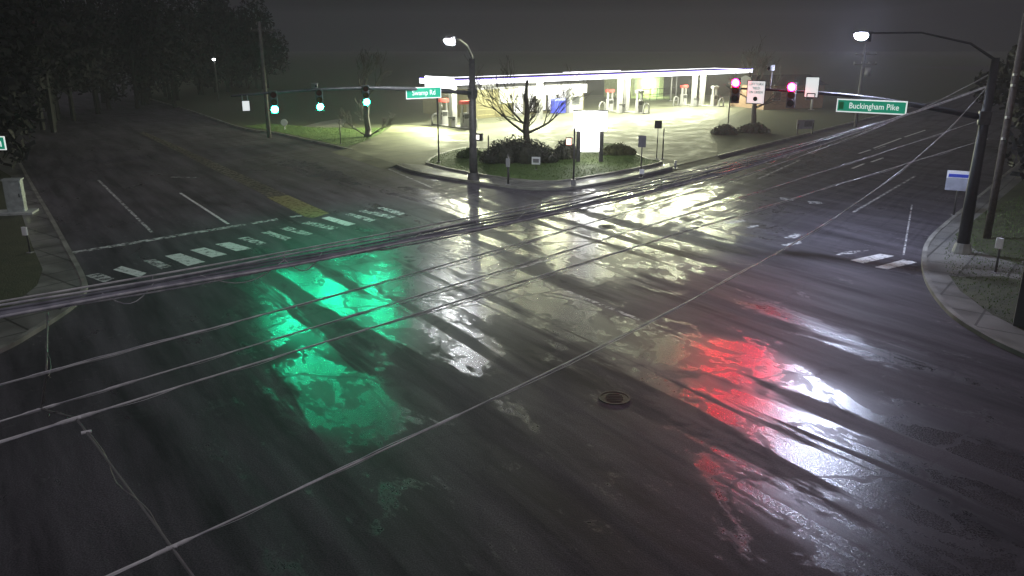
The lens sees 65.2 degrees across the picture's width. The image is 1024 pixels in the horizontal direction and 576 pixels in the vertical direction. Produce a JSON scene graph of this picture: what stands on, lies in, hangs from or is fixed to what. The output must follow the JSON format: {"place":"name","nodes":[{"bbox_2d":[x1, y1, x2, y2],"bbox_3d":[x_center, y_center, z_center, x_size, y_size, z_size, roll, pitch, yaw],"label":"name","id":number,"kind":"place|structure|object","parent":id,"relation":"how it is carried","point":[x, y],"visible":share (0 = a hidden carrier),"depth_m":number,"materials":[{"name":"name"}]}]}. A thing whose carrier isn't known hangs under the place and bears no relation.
{"place":"outdoors","nodes":[
{"label":"outdoors","id":0,"kind":"place"},
{"bbox_2d":[0,150,81,345],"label":"corner sidewalk","id":1,"kind":"structure","parent":0,"point":[59,272],"depth_m":33.20,"materials":[{"name":"concrete"}]},
{"bbox_2d":[0,170,42,307],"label":"verge","id":2,"kind":"structure","parent":1,"relation":"on","point":[21,269],"depth_m":34.09,"materials":[{"name":"plant"}]},
{"bbox_2d":[0,177,38,215],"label":"control cabinet","id":3,"kind":"object","parent":2,"relation":"on","point":[15,196],"visible":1,"depth_m":43.16,"materials":[{"name":"metal"}]},
{"bbox_2d":[21,226,33,252],"bbox_3d":[-21.293,-2.123,35.158,0.240,1.204,0.282,3,17,11],"label":"push button post","id":4,"kind":"object","parent":2,"relation":"on","point":[24,230],"visible":1,"depth_m":34.98,"materials":[{"name":"metal"}]},
{"bbox_2d":[244,124,384,146],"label":"lawn","id":5,"kind":"structure","parent":0,"point":[350,136],"depth_m":81.67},
{"bbox_2d":[337,47,396,136],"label":"bare tree","id":6,"kind":"object","parent":5,"relation":"on","point":[366,120],"visible":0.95,"depth_m":78.21,"materials":[{"name":"brown plant"}]},
{"bbox_2d":[303,119,346,127],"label":"neighbour driveway","id":7,"kind":"structure","parent":0,"point":[330,124],"depth_m":90.58,"materials":[{"name":"concrete"}]},
{"bbox_2d":[332,149,395,168],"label":"driveway","id":8,"kind":"structure","parent":0,"point":[368,159],"depth_m":64.35,"materials":[{"name":"concrete"}]},
{"bbox_2d":[0,66,1023,575],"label":"road","id":9,"kind":"structure","parent":0,"point":[812,404],"depth_m":22.36,"materials":[{"name":"asphalt"}]},
{"bbox_2d":[86,273,112,281],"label":"crosswalk stripe","id":10,"kind":"object","parent":9,"relation":"on","point":[100,278],"visible":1,"depth_m":32.05,"materials":[{"name":"white paint"}]},
{"bbox_2d":[98,180,151,232],"bbox_3d":[-23.063,-5.066,47.196,0.160,0.001,18.897,-11,20,-32],"label":"lane line","id":11,"kind":"object","parent":9,"relation":"on","point":[110,191],"visible":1,"depth_m":45.94,"materials":[{"name":"white paint"}]},
{"bbox_2d":[114,266,145,276],"bbox_3d":[-15.692,-0.679,32.891,2.203,0.001,0.523,12,21,33],"label":"crosswalk stripe","id":12,"kind":"object","parent":9,"relation":"on","point":[130,271],"visible":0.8,"depth_m":32.89,"materials":[{"name":"white paint"}]},
{"bbox_2d":[144,259,169,267],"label":"crosswalk stripe","id":13,"kind":"object","parent":9,"relation":"on","point":[157,265],"visible":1,"depth_m":34.23,"materials":[{"name":"white paint"}]},
{"bbox_2d":[73,224,244,251],"bbox_3d":[-16.852,-2.409,38.532,8.526,0.001,0.450,-16,23,-42],"label":"stop line","id":14,"kind":"object","parent":9,"relation":"on","point":[158,238],"visible":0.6,"depth_m":38.23,"materials":[{"name":"white paint"}]},
{"bbox_2d":[166,253,204,265],"bbox_3d":[-14.195,-1.258,34.779,0.831,0.001,2.358,-16,23,-42],"label":"crosswalk stripe","id":15,"kind":"object","parent":9,"relation":"on","point":[182,258],"visible":1,"depth_m":34.71,"materials":[{"name":"white paint"}]},
{"bbox_2d":[180,193,229,223],"bbox_3d":[-17.747,-4.638,45.800,0.160,0.001,10.781,-11,20,-32],"label":"lane line","id":16,"kind":"object","parent":9,"relation":"on","point":[210,212],"visible":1,"depth_m":45.11,"materials":[{"name":"white paint"}]},
{"bbox_2d":[191,247,225,256],"bbox_3d":[-13.646,-1.610,35.925,1.972,0.001,0.739,15,22,39],"label":"crosswalk stripe","id":17,"kind":"object","parent":9,"relation":"on","point":[212,253],"visible":1,"depth_m":35.87,"materials":[{"name":"white paint"}]},
{"bbox_2d":[142,131,286,196],"bbox_3d":[-26.852,-11.171,67.105,1.213,0.001,45.002,-11,20,-32],"label":"median marking","id":18,"kind":"object","parent":9,"relation":"on","point":[247,183],"visible":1,"depth_m":58.42,"materials":[{"name":"yellow paint"}]},
{"bbox_2d":[216,242,248,250],"bbox_3d":[-12.874,-1.929,36.967,2.019,0.001,0.746,15,23,40],"label":"crosswalk stripe","id":19,"kind":"object","parent":9,"relation":"on","point":[230,245],"visible":1,"depth_m":36.92,"materials":[{"name":"white paint"}]},
{"bbox_2d":[250,21,273,137],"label":"utility pole","id":20,"kind":"object","parent":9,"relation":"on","point":[267,116],"visible":1,"depth_m":76.50,"materials":[{"name":"brown wood"}]},
{"bbox_2d":[261,231,289,239],"bbox_3d":[-11.459,-2.562,39.029,0.476,0.001,2.391,-16,23,-42],"label":"crosswalk stripe","id":21,"kind":"object","parent":9,"relation":"on","point":[276,235],"visible":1,"depth_m":39.23,"materials":[{"name":"white paint"}]},
{"bbox_2d":[267,195,327,217],"bbox_3d":[-12.309,-4.733,46.111,1.445,0.001,7.384,-11,20,-32],"label":"median marking","id":22,"kind":"object","parent":9,"relation":"on","point":[300,207],"visible":1,"depth_m":45.94,"materials":[{"name":"yellow paint"}]},
{"bbox_2d":[284,227,312,234],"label":"crosswalk stripe","id":23,"kind":"object","parent":9,"relation":"on","point":[302,231],"visible":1,"depth_m":39.85,"materials":[{"name":"white paint"}]},
{"bbox_2d":[323,217,353,225],"bbox_3d":[-9.194,-3.528,42.179,0.617,0.001,2.694,-16,23,-41],"label":"crosswalk stripe","id":24,"kind":"object","parent":9,"relation":"on","point":[342,222],"visible":1,"depth_m":42.08,"materials":[{"name":"white paint"}]},
{"bbox_2d":[0,82,1023,358],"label":"kerb","id":25,"kind":"structure","parent":9,"relation":"on","point":[934,292],"depth_m":38.81,"materials":[{"name":"concrete"}]},
{"bbox_2d":[502,251,579,272],"bbox_3d":[1.351,-1.156,34.445,0.180,0.001,5.131,16,23,42],"label":"lane line","id":26,"kind":"object","parent":9,"relation":"on","point":[543,261],"visible":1,"depth_m":34.39,"materials":[{"name":"white paint"}]},
{"bbox_2d":[566,291,638,319],"bbox_3d":[3.185,0.588,28.759,0.180,0.001,4.083,-11,20,-33],"label":"lane line","id":27,"kind":"object","parent":9,"relation":"on","point":[626,314],"visible":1,"depth_m":28.00,"materials":[{"name":"white paint"}]},
{"bbox_2d":[598,224,615,228],"bbox_3d":[4.857,-3.137,40.929,0.897,0.038,0.897,0,17,0],"label":"manhole cover","id":28,"kind":"object","parent":9,"relation":"on","point":[606,226],"visible":1,"depth_m":40.91,"materials":[{"name":"metal"}]},
{"bbox_2d":[598,391,630,404],"bbox_3d":[2.714,2.913,21.202,0.849,0.038,0.850,0,17,0],"label":"manhole cover","id":29,"kind":"object","parent":9,"relation":"on","point":[614,397],"visible":1,"depth_m":21.18,"materials":[{"name":"metal"}]},
{"bbox_2d":[853,45,876,126],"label":"utility pole","id":30,"kind":"object","parent":9,"relation":"on","point":[867,70],"visible":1,"depth_m":86.23,"materials":[{"name":"brown wood"}]},
{"bbox_2d":[852,254,891,262],"bbox_3d":[15.751,-1.312,34.953,2.273,0.001,0.634,-11,20,-32],"label":"crosswalk stripe","id":31,"kind":"object","parent":9,"relation":"on","point":[874,257],"visible":1,"depth_m":34.87,"materials":[{"name":"white paint"}]},
{"bbox_2d":[853,176,913,211],"bbox_3d":[23.706,-6.061,50.441,0.160,0.001,15.819,12,21,35],"label":"lane line","id":32,"kind":"object","parent":9,"relation":"on","point":[882,194],"visible":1,"depth_m":49.41,"materials":[{"name":"white paint"}]},
{"bbox_2d":[877,260,915,268],"bbox_3d":[16.285,-0.990,33.905,2.213,0.001,0.596,-11,20,-33],"label":"crosswalk stripe","id":33,"kind":"object","parent":9,"relation":"on","point":[893,264],"visible":1,"depth_m":33.93,"materials":[{"name":"white paint"}]},
{"bbox_2d":[400,163,669,187],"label":"sidewalk","id":34,"kind":"structure","parent":0,"point":[437,171],"depth_m":55.04,"materials":[{"name":"concrete"}]},
{"bbox_2d":[231,36,479,180],"bbox_3d":[-6.570,-9.435,45.325,4.201,9.223,18.145,13,21,36],"label":"signal mast","id":35,"kind":"object","parent":34,"relation":"on","point":[471,93],"visible":0.95,"depth_m":51.94,"materials":[{"name":"metal"}]},
{"bbox_2d":[241,95,250,111],"bbox_3d":[-13.192,-9.142,39.592,0.415,0.787,0.110,-11,20,-32],"label":"lane sign","id":36,"kind":"object","parent":35,"relation":"hanging from","point":[245,104],"visible":1,"depth_m":39.57,"materials":[{"name":"white"}]},
{"bbox_2d":[269,91,278,112],"bbox_3d":[-12.193,-9.525,40.973,0.380,1.120,0.480,-6,18,-19],"label":"traffic light","id":37,"kind":"object","parent":35,"relation":"attached to","point":[273,101],"visible":1,"depth_m":40.86,"materials":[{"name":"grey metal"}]},
{"bbox_2d":[315,89,323,110],"bbox_3d":[-10.387,-10.150,43.128,0.380,1.120,0.480,-6,18,-19],"label":"traffic light","id":38,"kind":"object","parent":35,"relation":"attached to","point":[319,98],"visible":1,"depth_m":43.02,"materials":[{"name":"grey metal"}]},
{"bbox_2d":[362,85,369,105],"bbox_3d":[-8.321,-10.967,45.525,0.380,1.120,0.480,-6,18,-19],"label":"traffic light","id":39,"kind":"object","parent":35,"relation":"attached to","point":[365,95],"visible":1,"depth_m":45.41,"materials":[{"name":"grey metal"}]},
{"bbox_2d":[406,87,440,98],"bbox_3d":[-5.401,-11.919,48.844,2.398,0.674,0.119,-11,20,-32],"label":"street name sign","id":40,"kind":"object","parent":35,"relation":"hanging from","point":[425,92],"visible":1,"depth_m":48.83,"materials":[{"name":"green"}]},
{"bbox_2d":[476,133,482,140],"bbox_3d":[-2.254,-10.075,53.392,0.625,0.500,0.320,6,18,18],"label":"pedestrian signal","id":41,"kind":"object","parent":35,"relation":"attached to","point":[479,136],"visible":1,"depth_m":53.23,"materials":[{"name":"black"}]},
{"bbox_2d":[505,155,510,184],"bbox_3d":[-0.244,-7.704,52.092,0.350,1.946,0.350,3,17,11],"label":"push button post","id":42,"kind":"object","parent":34,"relation":"on","point":[507,163],"visible":1,"depth_m":51.89,"materials":[{"name":"metal"}]},
{"bbox_2d":[566,128,575,184],"bbox_3d":[3.805,-8.473,51.661,0.690,3.668,0.340,3,17,11],"label":"pole","id":43,"kind":"object","parent":34,"relation":"on","point":[570,141],"visible":1,"depth_m":51.41,"materials":[{"name":"metal"}]},
{"bbox_2d":[638,135,645,177],"bbox_3d":[8.848,-8.969,54.648,0.525,2.866,0.200,3,17,11],"label":"sign post","id":44,"kind":"object","parent":34,"relation":"on","point":[642,141],"visible":1,"depth_m":54.31,"materials":[{"name":"metal"}]},
{"bbox_2d":[63,0,1023,50],"label":"sky","id":45,"kind":"structure","parent":0,"point":[307,25],"materials":[{"name":"black"}]},
{"bbox_2d":[429,143,658,179],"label":"island lawn","id":46,"kind":"structure","parent":0,"point":[520,169],"depth_m":59.33,"materials":[{"name":"plant"}]},
{"bbox_2d":[436,98,440,161],"bbox_3d":[-5.617,-12.229,60.714,0.300,5.342,0.300,3,17,11],"label":"sign post","id":47,"kind":"object","parent":46,"relation":"on","point":[438,131],"visible":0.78,"depth_m":60.75,"materials":[{"name":"metal"}]},
{"bbox_2d":[456,147,483,158],"bbox_3d":[-3.326,-10.686,63.675,2.305,1.164,1.346,0,17,0],"label":"shrub","id":48,"kind":"object","parent":46,"relation":"on","point":[464,153],"visible":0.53,"depth_m":63.47,"materials":[{"name":"green plant"}]},
{"bbox_2d":[478,133,560,163],"bbox_3d":[0.610,-10.501,61.435,6.414,2.683,3.518,0,17,0],"label":"shrub","id":49,"kind":"object","parent":46,"relation":"on","point":[518,150],"visible":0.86,"depth_m":60.65,"materials":[{"name":"green plant"}]},
{"bbox_2d":[460,54,592,143],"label":"bare tree","id":50,"kind":"object","parent":46,"relation":"on","point":[525,131],"visible":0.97,"depth_m":66.68,"materials":[{"name":"brown plant"}]},
{"bbox_2d":[532,157,539,169],"bbox_3d":[1.735,-9.006,57.740,0.624,0.922,0.160,3,17,11],"label":"yard sign","id":51,"kind":"object","parent":46,"relation":"on","point":[535,160],"visible":1,"depth_m":57.62,"materials":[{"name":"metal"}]},
{"bbox_2d":[553,139,575,159],"bbox_3d":[4.215,-10.785,62.999,2.319,1.986,1.254,0,17,0],"label":"shrub","id":52,"kind":"object","parent":46,"relation":"on","point":[564,150],"visible":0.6,"depth_m":62.69,"materials":[{"name":"green plant"}]},
{"bbox_2d":[573,110,607,161],"bbox_3d":[5.971,-11.616,61.204,2.613,3.882,0.500,0,17,0],"label":"price sign","id":53,"kind":"object","parent":46,"relation":"on","point":[589,125],"visible":0.98,"depth_m":60.85,"materials":[{"name":"white"}]},
{"bbox_2d":[603,142,636,155],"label":"shrub","id":54,"kind":"object","parent":46,"relation":"on","point":[618,149],"visible":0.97,"depth_m":65.09,"materials":[{"name":"green plant"}]},
{"bbox_2d":[349,94,745,187],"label":"forecourt","id":55,"kind":"structure","parent":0,"point":[688,137],"depth_m":82.66,"materials":[{"name":"concrete"}]},
{"bbox_2d":[433,123,476,129],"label":"pump island","id":56,"kind":"structure","parent":55,"relation":"on","point":[457,126],"depth_m":87.38,"materials":[{"name":"concrete"}]},
{"bbox_2d":[438,98,448,123],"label":"fuel dispenser","id":57,"kind":"object","parent":56,"relation":"on","point":[443,116],"visible":0.78,"depth_m":89.19,"materials":[{"name":"white metal"}]},
{"bbox_2d":[448,117,454,126],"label":"trash bin","id":58,"kind":"object","parent":56,"relation":"on","point":[451,121],"visible":1,"depth_m":86.63,"materials":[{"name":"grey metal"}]},
{"bbox_2d":[459,101,468,127],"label":"fuel dispenser","id":59,"kind":"object","parent":56,"relation":"on","point":[464,117],"visible":0.64,"depth_m":86.00,"materials":[{"name":"grey metal"}]},
{"bbox_2d":[423,82,586,118],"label":"station shop","id":60,"kind":"structure","parent":55,"relation":"on","point":[430,106],"depth_m":101.32,"materials":[{"name":"beige paint"}]},
{"bbox_2d":[515,96,522,115],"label":"door","id":61,"kind":"structure","parent":60,"relation":"in","point":[517,112],"depth_m":101.59,"materials":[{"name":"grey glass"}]},
{"bbox_2d":[425,142,661,182],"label":"island kerb","id":62,"kind":"structure","parent":55,"relation":"on","point":[551,181],"depth_m":56.39,"materials":[{"name":"concrete"}]},
{"bbox_2d":[550,98,565,112],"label":"ice chest","id":63,"kind":"object","parent":55,"relation":"on","point":[555,107],"visible":0.59,"depth_m":104.20,"materials":[{"name":"blue metal"}]},
{"bbox_2d":[565,88,582,112],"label":"vending kiosk","id":64,"kind":"object","parent":55,"relation":"on","point":[576,104],"visible":0.68,"depth_m":105.57,"materials":[{"name":"white metal"}]},
{"bbox_2d":[419,68,752,125],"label":"station canopy","id":65,"kind":"object","parent":55,"relation":"on","point":[452,82],"visible":0.84,"depth_m":99.30,"materials":[{"name":"white"}]},
{"bbox_2d":[608,110,648,113],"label":"pump island","id":66,"kind":"structure","parent":55,"relation":"on","point":[633,112],"depth_m":104.89,"materials":[{"name":"concrete"}]},
{"bbox_2d":[606,89,615,110],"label":"fuel dispenser","id":67,"kind":"object","parent":66,"relation":"on","point":[609,104],"visible":0.99,"depth_m":107.12,"materials":[{"name":"white metal"}]},
{"bbox_2d":[635,90,645,111],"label":"fuel dispenser","id":68,"kind":"object","parent":66,"relation":"on","point":[639,104],"visible":0.99,"depth_m":104.79,"materials":[{"name":"white metal"}]},
{"bbox_2d":[604,76,663,97],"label":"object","id":69,"kind":"object","parent":55,"relation":"on","point":[642,83],"visible":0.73,"depth_m":135.55,"materials":[{"name":"grey ceramic"}]},
{"bbox_2d":[652,78,659,95],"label":"door","id":70,"kind":"structure","parent":69,"relation":"in","point":[655,81],"depth_m":136.65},
{"bbox_2d":[654,120,661,157],"bbox_3d":[11.600,-11.829,63.766,0.573,2.987,0.175,3,17,11],"label":"sign post","id":71,"kind":"object","parent":55,"relation":"on","point":[658,124],"visible":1,"depth_m":63.39,"materials":[{"name":"metal"}]},
{"bbox_2d":[675,104,722,106],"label":"pump island","id":72,"kind":"structure","parent":55,"relation":"on","point":[699,105],"depth_m":116.30,"materials":[{"name":"concrete"}]},
{"bbox_2d":[680,85,689,104],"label":"fuel dispenser","id":73,"kind":"object","parent":72,"relation":"on","point":[683,98],"visible":1,"depth_m":117.67,"materials":[{"name":"white metal"}]},
{"bbox_2d":[710,86,719,105],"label":"fuel dispenser","id":74,"kind":"object","parent":72,"relation":"on","point":[714,98],"visible":1,"depth_m":115.69,"materials":[{"name":"white metal"}]},
{"bbox_2d":[112,51,1014,65],"bbox_3d":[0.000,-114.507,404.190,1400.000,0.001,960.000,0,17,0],"label":"ground","id":75,"kind":"structure","parent":0,"point":[931,58],"depth_m":546.24,"materials":[{"name":"black"}]},
{"bbox_2d":[139,62,1006,187],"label":"station corner ground","id":76,"kind":"structure","parent":0,"point":[917,85],"depth_m":162.12,"materials":[{"name":"concrete"}]},
{"bbox_2d":[0,0,290,168],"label":"woods","id":77,"kind":"object","parent":76,"relation":"on","point":[44,61],"visible":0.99,"depth_m":108.98,"materials":[{"name":"green plant"}]},
{"bbox_2d":[212,57,218,100],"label":"pole lamp","id":78,"kind":"object","parent":76,"relation":"on","point":[216,78],"visible":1,"depth_m":125.78,"materials":[{"name":"white"}]},
{"bbox_2d":[642,87,677,99],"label":"railing","id":79,"kind":"object","parent":76,"relation":"on","point":[657,91],"visible":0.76,"depth_m":129.77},
{"bbox_2d":[710,123,738,134],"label":"shrub","id":80,"kind":"object","parent":76,"relation":"on","point":[726,129],"visible":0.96,"depth_m":80.51,"materials":[{"name":"green plant"}]},
{"bbox_2d":[737,122,770,132],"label":"shrub","id":81,"kind":"object","parent":76,"relation":"on","point":[755,127],"visible":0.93,"depth_m":81.91,"materials":[{"name":"green plant"}]},
{"bbox_2d":[725,36,805,123],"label":"bare tree","id":82,"kind":"object","parent":76,"relation":"on","point":[754,106],"visible":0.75,"depth_m":86.25,"materials":[{"name":"brown plant"}]},
{"bbox_2d":[729,74,828,109],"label":"house","id":83,"kind":"structure","parent":76,"relation":"on","point":[802,101],"depth_m":112.49,"materials":[{"name":"beige"}]},
{"bbox_2d":[772,91,780,100],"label":"window","id":84,"kind":"structure","parent":83,"relation":"in","point":[777,93],"depth_m":110.62,"materials":[{"name":"black glass"}]},
{"bbox_2d":[796,120,813,134],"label":"board sign","id":85,"kind":"object","parent":76,"relation":"on","point":[805,124],"visible":1,"depth_m":80.64,"materials":[{"name":"grey metal"}]},
{"bbox_2d":[671,156,720,171],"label":"driveway","id":86,"kind":"structure","parent":0,"point":[698,162],"depth_m":62.06,"materials":[{"name":"concrete"}]},
{"bbox_2d":[927,162,1023,349],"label":"corner sidewalk","id":87,"kind":"structure","parent":0,"point":[961,304],"depth_m":29.05,"materials":[{"name":"concrete"}]},
{"bbox_2d":[945,170,969,215],"bbox_3d":[23.736,-5.051,42.648,1.248,2.410,0.250,8,19,25],"label":"notice sign","id":88,"kind":"object","parent":87,"relation":"on","point":[957,181],"visible":0.82,"depth_m":42.44,"materials":[{"name":"metal"}]},
{"bbox_2d":[927,234,1023,279],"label":"corner landing","id":89,"kind":"object","parent":87,"relation":"attached to","point":[937,254],"visible":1,"depth_m":33.61,"materials":[{"name":"concrete"}]},
{"bbox_2d":[740,30,999,254],"bbox_3d":[15.667,-6.765,36.313,10.471,9.403,1.595,8,19,24],"label":"signal mast","id":90,"kind":"object","parent":89,"relation":"on","point":[962,244],"visible":0.96,"depth_m":34.25,"materials":[{"name":"metal"}]},
{"bbox_2d":[0,143,974,443],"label":"overhead cable","id":91,"kind":"object","parent":90,"relation":"attached to","point":[72,419],"visible":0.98,"depth_m":8.26,"materials":[{"name":"rubber"}]},
{"bbox_2d":[0,86,985,318],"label":"cable bundle","id":92,"kind":"object","parent":90,"relation":"attached to","point":[5,312],"visible":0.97,"depth_m":13.49,"materials":[{"name":"rubber"}]},
{"bbox_2d":[0,75,986,385],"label":"overhead cable","id":93,"kind":"object","parent":90,"relation":"attached to","point":[390,279],"visible":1,"depth_m":9.14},
{"bbox_2d":[37,312,194,575],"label":"cross cable","id":94,"kind":"object","parent":93,"relation":"attached to","point":[141,505],"visible":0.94,"depth_m":5.68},
{"bbox_2d":[0,121,975,421],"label":"overhead cable","id":95,"kind":"object","parent":94,"relation":"attached to","point":[404,299],"visible":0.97,"depth_m":9.62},
{"bbox_2d":[106,89,984,575],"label":"overhead cable","id":96,"kind":"object","parent":94,"relation":"attached to","point":[184,541],"visible":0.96,"depth_m":7.07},
{"bbox_2d":[730,78,740,102],"bbox_3d":[10.356,-9.137,37.030,0.380,1.120,0.480,8,19,24],"label":"traffic light","id":97,"kind":"object","parent":90,"relation":"attached to","point":[735,90],"visible":1,"depth_m":36.91,"materials":[{"name":"black metal"}]},
{"bbox_2d":[746,80,765,103],"bbox_3d":[11.198,-8.976,36.684,0.875,1.050,0.119,13,21,36],"label":"regulatory sign","id":98,"kind":"object","parent":90,"relation":"attached to","point":[756,91],"visible":1,"depth_m":36.64,"materials":[{"name":"white"}]},
{"bbox_2d":[766,65,774,88],"bbox_3d":[11.726,-9.573,36.397,0.260,1.102,0.585,13,21,36],"label":"detection camera","id":99,"kind":"object","parent":90,"relation":"attached to","point":[771,68],"visible":1,"depth_m":36.19,"materials":[{"name":"white metal"}]},
{"bbox_2d":[786,82,796,107],"bbox_3d":[12.654,-8.739,36.227,0.380,1.120,0.480,8,19,24],"label":"traffic light","id":100,"kind":"object","parent":90,"relation":"attached to","point":[791,94],"visible":1,"depth_m":36.11,"materials":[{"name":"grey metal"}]},
{"bbox_2d":[804,76,819,97],"bbox_3d":[13.388,-8.956,35.678,0.631,0.913,0.117,13,21,36],"label":"regulatory sign","id":101,"kind":"object","parent":90,"relation":"attached to","point":[812,85],"visible":1,"depth_m":35.64,"materials":[{"name":"white"}]},
{"bbox_2d":[836,98,907,114],"bbox_3d":[15.694,-7.947,34.958,2.912,0.615,0.119,13,21,36],"label":"street name sign","id":102,"kind":"object","parent":90,"relation":"attached to","point":[893,107],"visible":1,"depth_m":34.89,"materials":[{"name":"green"}]},
{"bbox_2d":[991,237,1003,273],"bbox_3d":[19.455,-1.314,32.016,0.282,1.500,0.260,-11,20,-32],"label":"push button post","id":103,"kind":"object","parent":89,"relation":"on","point":[999,244],"visible":1,"depth_m":31.87,"materials":[{"name":"metal"}]},
{"bbox_2d":[950,179,1023,329],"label":"verge","id":104,"kind":"structure","parent":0,"point":[1016,191],"depth_m":35.39,"materials":[{"name":"plant"}]},
{"bbox_2d":[247,124,1023,326],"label":"grass","id":105,"kind":"structure","parent":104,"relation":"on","point":[436,159],"depth_m":55.37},
{"bbox_2d":[983,13,1023,238],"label":"utility pole","id":106,"kind":"object","parent":104,"relation":"on","point":[991,211],"visible":1,"depth_m":36.48,"materials":[{"name":"wood"}]},
{"bbox_2d":[1012,261,1023,328],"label":"control cabinet","id":107,"kind":"object","parent":104,"relation":"on","point":[1018,319],"visible":1,"depth_m":25.96,"materials":[{"name":"grey metal"}]},
{"bbox_2d":[970,44,1023,179],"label":"woods","id":108,"kind":"object","parent":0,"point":[1005,72],"visible":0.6,"depth_m":68.32,"materials":[{"name":"green plant"}]},
{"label":"signal mast","id":109,"kind":"object","parent":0,"visible":0},
{"bbox_2d":[0,136,6,149],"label":"street name sign","id":110,"kind":"object","parent":109,"relation":"attached to","point":[2,143],"visible":1,"depth_m":24.71,"materials":[{"name":"green"}]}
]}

